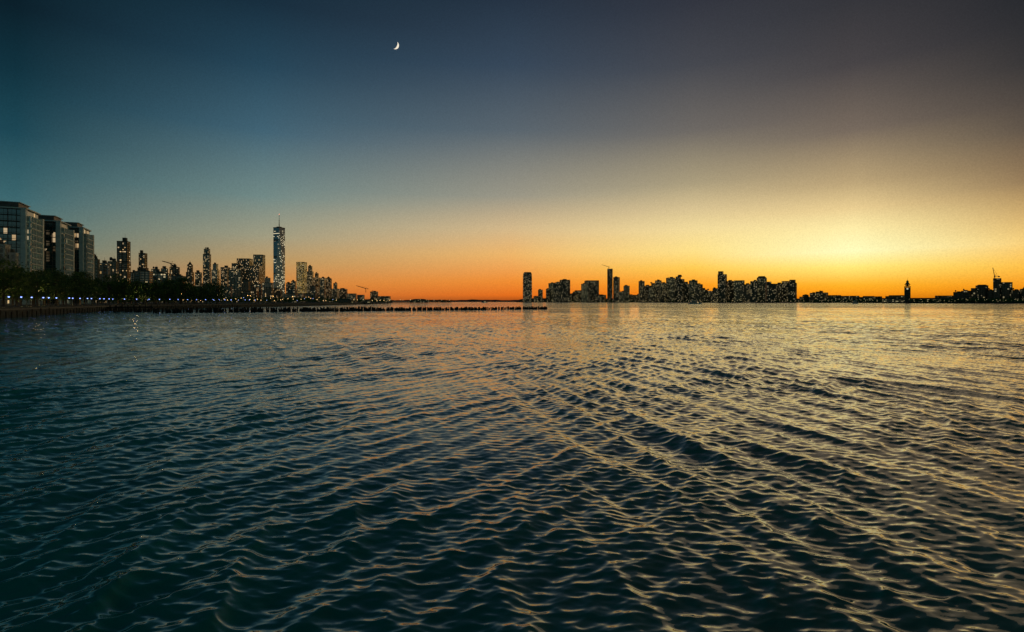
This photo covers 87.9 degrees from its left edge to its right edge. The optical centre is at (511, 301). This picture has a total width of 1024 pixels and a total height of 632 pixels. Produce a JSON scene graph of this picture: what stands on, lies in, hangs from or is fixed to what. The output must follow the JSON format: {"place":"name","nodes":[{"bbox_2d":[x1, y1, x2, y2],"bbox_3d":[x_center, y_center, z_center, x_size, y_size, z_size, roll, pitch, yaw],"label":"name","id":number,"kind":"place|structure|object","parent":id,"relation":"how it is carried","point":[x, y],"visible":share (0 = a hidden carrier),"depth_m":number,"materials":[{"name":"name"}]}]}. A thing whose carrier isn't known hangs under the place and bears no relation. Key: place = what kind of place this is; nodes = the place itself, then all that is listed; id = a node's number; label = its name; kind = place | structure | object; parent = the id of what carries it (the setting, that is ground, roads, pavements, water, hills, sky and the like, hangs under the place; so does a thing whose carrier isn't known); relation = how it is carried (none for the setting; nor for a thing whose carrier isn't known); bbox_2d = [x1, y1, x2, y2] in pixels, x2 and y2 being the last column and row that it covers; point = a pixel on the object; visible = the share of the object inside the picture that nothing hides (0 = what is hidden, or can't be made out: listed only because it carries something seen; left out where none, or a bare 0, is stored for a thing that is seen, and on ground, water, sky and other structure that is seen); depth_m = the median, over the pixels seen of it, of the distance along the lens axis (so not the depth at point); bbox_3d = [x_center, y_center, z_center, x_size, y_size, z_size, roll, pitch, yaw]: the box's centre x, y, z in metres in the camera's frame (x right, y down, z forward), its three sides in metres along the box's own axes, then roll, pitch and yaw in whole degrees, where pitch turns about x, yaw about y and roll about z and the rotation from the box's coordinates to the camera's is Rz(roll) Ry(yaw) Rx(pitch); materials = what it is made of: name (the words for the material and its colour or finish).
{"place":"outdoors","nodes":[
{"label":"outdoors","id":0,"kind":"place"},
{"bbox_2d":[0,302,372,306],"bbox_3d":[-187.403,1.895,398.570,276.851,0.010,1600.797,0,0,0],"label":"lawn","id":1,"kind":"structure","parent":0,"point":[123,304],"depth_m":351.88,"materials":[{"name":"green plant"}]},
{"bbox_2d":[0,266,20,298],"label":"plane tree","id":2,"kind":"object","parent":1,"relation":"on","point":[2,271],"visible":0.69,"depth_m":195.94,"materials":[{"name":"green plant"}]},
{"bbox_2d":[0,255,29,305],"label":"plane tree","id":3,"kind":"object","parent":1,"relation":"on","point":[14,273],"visible":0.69,"depth_m":200.05,"materials":[{"name":"green plant"}]},
{"bbox_2d":[0,260,38,306],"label":"plane tree","id":4,"kind":"object","parent":1,"relation":"on","point":[20,293],"visible":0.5,"depth_m":207.91,"materials":[{"name":"green plant"}]},
{"bbox_2d":[5,272,36,304],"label":"plane tree","id":5,"kind":"object","parent":1,"relation":"on","point":[29,289],"visible":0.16,"depth_m":214.51,"materials":[{"name":"green plant"}]},
{"bbox_2d":[9,272,54,305],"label":"plane tree","id":6,"kind":"object","parent":1,"relation":"on","point":[43,285],"visible":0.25,"depth_m":234.52,"materials":[{"name":"green plant"}]},
{"bbox_2d":[21,267,62,305],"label":"plane tree","id":7,"kind":"object","parent":1,"relation":"on","point":[36,294],"visible":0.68,"depth_m":227.48,"materials":[{"name":"green plant"}]},
{"bbox_2d":[41,268,73,304],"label":"plane tree","id":8,"kind":"object","parent":1,"relation":"on","point":[56,274],"visible":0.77,"depth_m":247.54,"materials":[{"name":"green plant"}]},
{"bbox_2d":[45,276,74,304],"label":"plane tree","id":9,"kind":"object","parent":1,"relation":"on","point":[59,289],"visible":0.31,"depth_m":254.05,"materials":[{"name":"green plant"}]},
{"bbox_2d":[53,272,82,305],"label":"plane tree","id":10,"kind":"object","parent":1,"relation":"on","point":[75,288],"visible":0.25,"depth_m":261.93,"materials":[{"name":"green plant"}]},
{"bbox_2d":[54,275,84,304],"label":"plane tree","id":11,"kind":"object","parent":1,"relation":"on","point":[71,282],"visible":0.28,"depth_m":268.50,"materials":[{"name":"green plant"}]},
{"bbox_2d":[67,272,93,304],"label":"plane tree","id":12,"kind":"object","parent":1,"relation":"on","point":[82,283],"visible":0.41,"depth_m":281.50,"materials":[{"name":"green plant"}]},
{"bbox_2d":[69,274,91,305],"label":"plane tree","id":13,"kind":"object","parent":1,"relation":"on","point":[76,279],"visible":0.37,"depth_m":276.03,"materials":[{"name":"green plant"}]},
{"bbox_2d":[79,270,101,304],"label":"plane tree","id":14,"kind":"object","parent":1,"relation":"on","point":[88,275],"visible":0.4,"depth_m":295.60,"materials":[{"name":"green plant"}]},
{"bbox_2d":[90,281,110,304],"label":"plane tree","id":15,"kind":"object","parent":1,"relation":"on","point":[97,293],"visible":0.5,"depth_m":313.57,"materials":[{"name":"green plant"}]},
{"bbox_2d":[95,274,124,302],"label":"plane tree","id":16,"kind":"object","parent":1,"relation":"on","point":[111,284],"visible":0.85,"depth_m":328.42,"materials":[{"name":"green plant"}]},
{"bbox_2d":[112,278,134,304],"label":"plane tree","id":17,"kind":"object","parent":1,"relation":"on","point":[124,282],"visible":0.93,"depth_m":335.47,"materials":[{"name":"green plant"}]},
{"bbox_2d":[128,279,146,304],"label":"plane tree","id":18,"kind":"object","parent":1,"relation":"on","point":[136,283],"visible":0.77,"depth_m":350.77,"materials":[{"name":"green plant"}]},
{"bbox_2d":[136,281,156,304],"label":"plane tree","id":19,"kind":"object","parent":1,"relation":"on","point":[146,283],"visible":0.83,"depth_m":358.31,"materials":[{"name":"green plant"}]},
{"bbox_2d":[148,280,167,302],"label":"plane tree","id":20,"kind":"object","parent":1,"relation":"on","point":[157,283],"visible":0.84,"depth_m":365.85,"materials":[{"name":"green plant"}]},
{"bbox_2d":[151,280,179,302],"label":"plane tree","id":21,"kind":"object","parent":1,"relation":"on","point":[166,284],"visible":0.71,"depth_m":380.38,"materials":[{"name":"green plant"}]},
{"bbox_2d":[169,277,189,303],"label":"plane tree","id":22,"kind":"object","parent":1,"relation":"on","point":[182,285],"visible":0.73,"depth_m":395.77,"materials":[{"name":"green plant"}]},
{"bbox_2d":[176,277,197,303],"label":"plane tree","id":23,"kind":"object","parent":1,"relation":"on","point":[188,293],"visible":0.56,"depth_m":403.28,"materials":[{"name":"green plant"}]},
{"bbox_2d":[199,281,215,303],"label":"plane tree","id":24,"kind":"object","parent":1,"relation":"on","point":[210,295],"visible":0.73,"depth_m":433.60,"materials":[{"name":"green plant"}]},
{"bbox_2d":[203,278,227,303],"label":"plane tree","id":25,"kind":"object","parent":1,"relation":"on","point":[216,288],"visible":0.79,"depth_m":448.13,"materials":[{"name":"green plant"}]},
{"bbox_2d":[28,302,374,306],"bbox_3d":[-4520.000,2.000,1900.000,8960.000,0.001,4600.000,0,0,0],"label":"city ground","id":26,"kind":"structure","parent":0,"point":[193,303],"depth_m":568.81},
{"bbox_2d":[0,240,10,304],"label":"brick apartment building","id":27,"kind":"structure","parent":26,"relation":"on","point":[4,247],"depth_m":313.39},
{"bbox_2d":[5,249,18,304],"bbox_3d":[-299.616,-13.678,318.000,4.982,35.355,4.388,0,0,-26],"label":"brick apartment building","id":28,"kind":"structure","parent":26,"relation":"on","point":[12,255],"depth_m":316.28,"materials":[{"name":"brick"}]},
{"bbox_2d":[0,201,43,304],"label":"glass apartment tower","id":29,"kind":"structure","parent":26,"relation":"on","point":[22,229],"depth_m":349.31,"materials":[{"name":"glass"}]},
{"bbox_2d":[38,215,74,303],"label":"glass apartment tower","id":30,"kind":"structure","parent":26,"relation":"on","point":[59,244],"depth_m":399.16,"materials":[{"name":"glass"}]},
{"bbox_2d":[65,222,93,303],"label":"glass apartment tower","id":31,"kind":"structure","parent":26,"relation":"on","point":[84,250],"depth_m":440.76,"materials":[{"name":"grey glass"}]},
{"bbox_2d":[94,254,99,302],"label":"office tower","id":32,"kind":"structure","parent":26,"relation":"on","point":[96,267],"depth_m":618.37,"materials":[{"name":"stone"}]},
{"bbox_2d":[100,260,109,302],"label":"high-rise building","id":33,"kind":"structure","parent":26,"relation":"on","point":[104,267],"depth_m":637.01,"materials":[{"name":"brick"}]},
{"bbox_2d":[108,257,118,302],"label":"office tower","id":34,"kind":"structure","parent":26,"relation":"on","point":[114,266],"depth_m":757.03,"materials":[{"name":"brick"}]},
{"bbox_2d":[117,238,130,302],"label":"skyscraper","id":35,"kind":"structure","parent":26,"relation":"on","point":[124,252],"depth_m":895.01,"materials":[{"name":"brick"}]},
{"bbox_2d":[137,250,148,270],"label":"skyscraper","id":36,"kind":"structure","parent":26,"relation":"on","point":[142,260],"depth_m":1095.42,"materials":[{"name":"brick"}]},
{"bbox_2d":[134,267,152,302],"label":"apartment tower","id":37,"kind":"structure","parent":26,"relation":"on","point":[142,275],"depth_m":813.00,"materials":[{"name":"grey glass"}]},
{"bbox_2d":[153,269,170,302],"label":"building","id":38,"kind":"structure","parent":26,"relation":"on","point":[159,275],"depth_m":893.21,"materials":[{"name":"grey glass"}]},
{"bbox_2d":[169,265,179,275],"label":"office tower","id":39,"kind":"structure","parent":26,"relation":"on","point":[173,269],"depth_m":1393.70,"materials":[{"name":"brick"}]},
{"bbox_2d":[186,262,193,300],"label":"skyscraper","id":40,"kind":"structure","parent":26,"relation":"on","point":[189,273],"depth_m":1893.65,"materials":[{"name":"brick"}]},
{"bbox_2d":[0,302,382,317],"bbox_3d":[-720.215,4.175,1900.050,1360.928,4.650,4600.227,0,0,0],"label":"seawall","id":41,"kind":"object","parent":26,"relation":"on","point":[9,310],"visible":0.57,"depth_m":321.01,"materials":[{"name":"stone"}]},
{"bbox_2d":[1,302,315,307],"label":"promenade railing","id":42,"kind":"object","parent":41,"relation":"on","point":[12,305],"visible":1,"depth_m":268.99,"materials":[{"name":"paint"}]},
{"bbox_2d":[195,270,201,289],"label":"office tower","id":43,"kind":"structure","parent":26,"relation":"on","point":[198,275],"depth_m":1494.98,"materials":[{"name":"stone"}]},
{"bbox_2d":[203,247,210,283],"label":"apartment tower","id":44,"kind":"structure","parent":26,"relation":"on","point":[207,266],"depth_m":1992.30,"materials":[{"name":"stone"}]},
{"bbox_2d":[211,262,219,282],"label":"skyscraper","id":45,"kind":"structure","parent":26,"relation":"on","point":[215,272],"depth_m":2191.57,"materials":[{"name":"grey glass"}]},
{"bbox_2d":[220,265,229,287],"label":"high-rise building","id":46,"kind":"structure","parent":26,"relation":"on","point":[224,275],"depth_m":1890.08,"materials":[{"name":"brick"}]},
{"bbox_2d":[222,286,231,301],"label":"apartment block","id":47,"kind":"structure","parent":26,"relation":"on","point":[229,290],"depth_m":1481.05,"materials":[{"name":"stone"}]},
{"bbox_2d":[228,268,242,301],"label":"apartment tower","id":48,"kind":"structure","parent":26,"relation":"on","point":[235,277],"depth_m":1685.63,"materials":[{"name":"stone"}]},
{"bbox_2d":[95,295,391,303],"bbox_3d":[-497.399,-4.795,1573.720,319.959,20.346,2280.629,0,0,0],"label":"distant tree row","id":49,"kind":"object","parent":26,"relation":"on","point":[298,299],"visible":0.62,"depth_m":889.97,"materials":[{"name":"green plant"}]},
{"bbox_2d":[237,258,252,267],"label":"high-rise building","id":50,"kind":"structure","parent":26,"relation":"on","point":[244,261],"depth_m":1834.33,"materials":[{"name":"brick"}]},
{"bbox_2d":[241,278,250,290],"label":"apartment block","id":51,"kind":"structure","parent":26,"relation":"on","point":[246,285],"depth_m":1076.84,"materials":[{"name":"brick"}]},
{"bbox_2d":[241,291,253,302],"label":"apartment block","id":52,"kind":"structure","parent":26,"relation":"on","point":[246,293],"depth_m":1055.20,"materials":[{"name":"stone"}]},
{"bbox_2d":[241,265,263,285],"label":"apartment tower","id":53,"kind":"structure","parent":26,"relation":"on","point":[253,274],"depth_m":1728.38,"materials":[{"name":"brick"}]},
{"bbox_2d":[253,254,264,282],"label":"office tower","id":54,"kind":"structure","parent":26,"relation":"on","point":[259,260],"depth_m":1937.16,"materials":[{"name":"stone"}]},
{"bbox_2d":[264,288,273,301],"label":"apartment block","id":55,"kind":"structure","parent":26,"relation":"on","point":[268,292],"depth_m":1336.26,"materials":[{"name":"brick"}]},
{"bbox_2d":[273,220,284,297],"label":"skyscraper with spire","id":56,"kind":"structure","parent":26,"relation":"on","point":[279,257],"depth_m":2975.46,"materials":[{"name":"grey glass"}]},
{"bbox_2d":[296,262,306,293],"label":"apartment tower","id":57,"kind":"structure","parent":26,"relation":"on","point":[301,277],"depth_m":2881.53,"materials":[{"name":"beige glass"}]},
{"bbox_2d":[307,265,313,292],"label":"apartment tower","id":58,"kind":"structure","parent":26,"relation":"on","point":[310,274],"depth_m":2987.97,"materials":[{"name":"stone"}]},
{"bbox_2d":[313,272,319,301],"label":"skyscraper","id":59,"kind":"structure","parent":26,"relation":"on","point":[316,280],"depth_m":2988.98,"materials":[{"name":"brick"}]},
{"bbox_2d":[320,277,325,301],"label":"apartment block","id":60,"kind":"structure","parent":26,"relation":"on","point":[323,287],"depth_m":2889.41,"materials":[{"name":"stone"}]},
{"bbox_2d":[326,276,331,301],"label":"apartment block","id":61,"kind":"structure","parent":26,"relation":"on","point":[328,287],"depth_m":3087.53,"materials":[{"name":"brick"}]},
{"bbox_2d":[332,282,338,301],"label":"apartment block","id":62,"kind":"structure","parent":26,"relation":"on","point":[335,292],"depth_m":3087.06,"materials":[{"name":"stone"}]},
{"bbox_2d":[339,288,347,298],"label":"apartment block","id":63,"kind":"structure","parent":26,"relation":"on","point":[343,292],"depth_m":3182.47,"materials":[{"name":"brick"}]},
{"bbox_2d":[391,299,515,301],"bbox_3d":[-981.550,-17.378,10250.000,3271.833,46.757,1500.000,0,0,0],"label":"distant hills","id":64,"kind":"structure","parent":0,"point":[472,300],"depth_m":9682.32,"materials":[{"name":"black"}]},
{"bbox_2d":[0,302,1023,631],"bbox_3d":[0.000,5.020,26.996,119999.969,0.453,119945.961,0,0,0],"label":"river water","id":65,"kind":"structure","parent":0,"point":[620,466],"depth_m":15.85,"materials":[{"name":"liquid"}]},
{"bbox_2d":[0,305,237,317],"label":"fender piles","id":66,"kind":"object","parent":65,"relation":"in","point":[76,311],"visible":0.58,"depth_m":213.46,"materials":[{"name":"wood"}]},
{"bbox_2d":[108,305,159,310],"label":"timber landing","id":67,"kind":"object","parent":65,"relation":"in","point":[128,307],"visible":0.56,"depth_m":289.60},
{"bbox_2d":[102,306,546,312],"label":"old pier pilings","id":68,"kind":"object","parent":65,"relation":"in","point":[236,309],"visible":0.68,"depth_m":269.62,"materials":[{"name":"wood"}]},
{"bbox_2d":[338,299,383,303],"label":"river pier","id":69,"kind":"structure","parent":65,"relation":"in","point":[350,301],"depth_m":992.50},
{"bbox_2d":[0,0,1023,299],"label":"sky","id":70,"kind":"structure","parent":0,"point":[860,148],"materials":[{"name":"blue"}]},
{"bbox_2d":[699,302,1023,303],"bbox_3d":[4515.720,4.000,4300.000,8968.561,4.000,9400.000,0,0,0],"label":"shore ground","id":71,"kind":"structure","parent":0,"point":[864,302],"depth_m":1968.08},
{"bbox_2d":[523,272,531,301],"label":"office skyscraper","id":72,"kind":"structure","parent":71,"relation":"on","point":[527,286],"depth_m":4265.06,"materials":[{"name":"glass"}]},
{"bbox_2d":[548,282,553,301],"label":"office tower","id":73,"kind":"structure","parent":71,"relation":"on","point":[551,286],"depth_m":4239.38,"materials":[{"name":"stone"}]},
{"bbox_2d":[554,282,560,301],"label":"high-rise building","id":74,"kind":"structure","parent":71,"relation":"on","point":[557,291],"depth_m":4058.90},
{"bbox_2d":[560,279,569,301],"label":"office tower","id":75,"kind":"structure","parent":71,"relation":"on","point":[565,290],"depth_m":4043.31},
{"bbox_2d":[570,293,580,301],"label":"building","id":76,"kind":"structure","parent":71,"relation":"on","point":[575,297],"depth_m":4105.95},
{"bbox_2d":[581,283,587,301],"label":"apartment tower","id":77,"kind":"structure","parent":71,"relation":"on","point":[584,292],"depth_m":3926.76,"materials":[{"name":"stone"}]},
{"bbox_2d":[584,280,598,301],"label":"office tower","id":78,"kind":"structure","parent":71,"relation":"on","point":[593,289],"depth_m":4018.84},
{"bbox_2d":[607,269,612,301],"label":"skyscraper","id":79,"kind":"structure","parent":71,"relation":"on","point":[609,284],"depth_m":3913.62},
{"bbox_2d":[613,276,619,301],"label":"office tower","id":80,"kind":"structure","parent":71,"relation":"on","point":[616,285],"depth_m":3820.63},
{"bbox_2d":[624,285,629,301],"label":"apartment tower","id":81,"kind":"structure","parent":71,"relation":"on","point":[627,291],"depth_m":3755.45,"materials":[{"name":"stone"}]},
{"bbox_2d":[639,280,644,301],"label":"office tower","id":82,"kind":"structure","parent":71,"relation":"on","point":[641,291],"depth_m":3590.47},
{"bbox_2d":[648,282,654,301],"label":"high-rise building","id":83,"kind":"structure","parent":71,"relation":"on","point":[651,293],"depth_m":3517.03,"materials":[{"name":"stone"}]},
{"bbox_2d":[655,280,661,301],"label":"apartment tower","id":84,"kind":"structure","parent":71,"relation":"on","point":[657,290],"depth_m":3450.02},
{"bbox_2d":[660,282,667,301],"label":"apartment tower","id":85,"kind":"structure","parent":71,"relation":"on","point":[663,291],"depth_m":3348.05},
{"bbox_2d":[666,277,674,301],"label":"office tower","id":86,"kind":"structure","parent":71,"relation":"on","point":[670,281],"depth_m":3365.94,"materials":[{"name":"stone"}]},
{"bbox_2d":[675,275,684,301],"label":"office tower","id":87,"kind":"structure","parent":71,"relation":"on","point":[679,282],"depth_m":3326.90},
{"bbox_2d":[683,282,688,301],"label":"apartment tower","id":88,"kind":"structure","parent":71,"relation":"on","point":[685,291],"depth_m":3296.86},
{"bbox_2d":[689,279,697,301],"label":"high-rise building","id":89,"kind":"structure","parent":71,"relation":"on","point":[692,282],"depth_m":3239.18,"materials":[{"name":"stone"}]},
{"bbox_2d":[695,283,702,301],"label":"office tower","id":90,"kind":"structure","parent":71,"relation":"on","point":[698,292],"depth_m":3039.87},
{"bbox_2d":[710,287,718,301],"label":"apartment tower","id":91,"kind":"structure","parent":71,"relation":"on","point":[714,294],"depth_m":2958.42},
{"bbox_2d":[718,271,726,301],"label":"apartment tower","id":92,"kind":"structure","parent":71,"relation":"on","point":[722,283],"depth_m":2948.13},
{"bbox_2d":[727,280,733,301],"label":"apartment tower","id":93,"kind":"structure","parent":71,"relation":"on","point":[730,290],"depth_m":2969.32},
{"bbox_2d":[734,280,744,301],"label":"apartment tower","id":94,"kind":"structure","parent":71,"relation":"on","point":[738,290],"depth_m":2858.53,"materials":[{"name":"stone"}]},
{"bbox_2d":[743,283,749,301],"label":"office tower","id":95,"kind":"structure","parent":71,"relation":"on","point":[746,292],"depth_m":2769.07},
{"bbox_2d":[750,280,757,301],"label":"apartment tower","id":96,"kind":"structure","parent":71,"relation":"on","point":[754,291],"depth_m":2746.36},
{"bbox_2d":[757,276,766,301],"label":"apartment tower","id":97,"kind":"structure","parent":71,"relation":"on","point":[762,280],"depth_m":2865.99,"materials":[{"name":"stone"}]},
{"bbox_2d":[765,282,774,301],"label":"office tower","id":98,"kind":"structure","parent":71,"relation":"on","point":[769,292],"depth_m":2686.17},
{"bbox_2d":[531,297,1023,301],"bbox_3d":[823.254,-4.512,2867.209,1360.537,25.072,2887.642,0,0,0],"label":"distant tree row","id":99,"kind":"object","parent":71,"relation":"on","point":[962,300],"visible":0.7,"depth_m":1679.65,"materials":[{"name":"black plant"}]},
{"bbox_2d":[775,283,781,300],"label":"office tower","id":100,"kind":"structure","parent":71,"relation":"on","point":[778,290],"depth_m":2772.53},
{"bbox_2d":[782,281,788,301],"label":"high-rise building","id":101,"kind":"structure","parent":71,"relation":"on","point":[785,290],"depth_m":2750.07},
{"bbox_2d":[788,280,796,301],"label":"apartment tower","id":102,"kind":"structure","parent":71,"relation":"on","point":[792,290],"depth_m":2703.20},
{"bbox_2d":[815,290,827,301],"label":"building","id":103,"kind":"structure","parent":71,"relation":"on","point":[821,295],"depth_m":2509.69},
{"bbox_2d":[904,279,910,301],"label":"clock tower","id":104,"kind":"structure","parent":71,"relation":"on","point":[907,291],"depth_m":1695.29,"materials":[{"name":"brick"}]},
{"bbox_2d":[882,298,956,301],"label":"ferry terminal","id":105,"kind":"object","parent":71,"relation":"on","point":[891,299],"visible":0.41,"depth_m":1725.02,"materials":[{"name":"stone"}]},
{"bbox_2d":[975,285,987,300],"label":"apartment building","id":106,"kind":"structure","parent":71,"relation":"on","point":[982,291],"depth_m":1605.65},
{"bbox_2d":[993,278,1000,301],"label":"apartment building","id":107,"kind":"structure","parent":71,"relation":"on","point":[997,286],"depth_m":1570.95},
{"bbox_2d":[1001,282,1012,301],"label":"apartment building","id":108,"kind":"structure","parent":71,"relation":"on","point":[1006,288],"depth_m":1553.81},
{"bbox_2d":[1011,288,1019,301],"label":"apartment building","id":109,"kind":"structure","parent":71,"relation":"on","point":[1015,293],"depth_m":1533.48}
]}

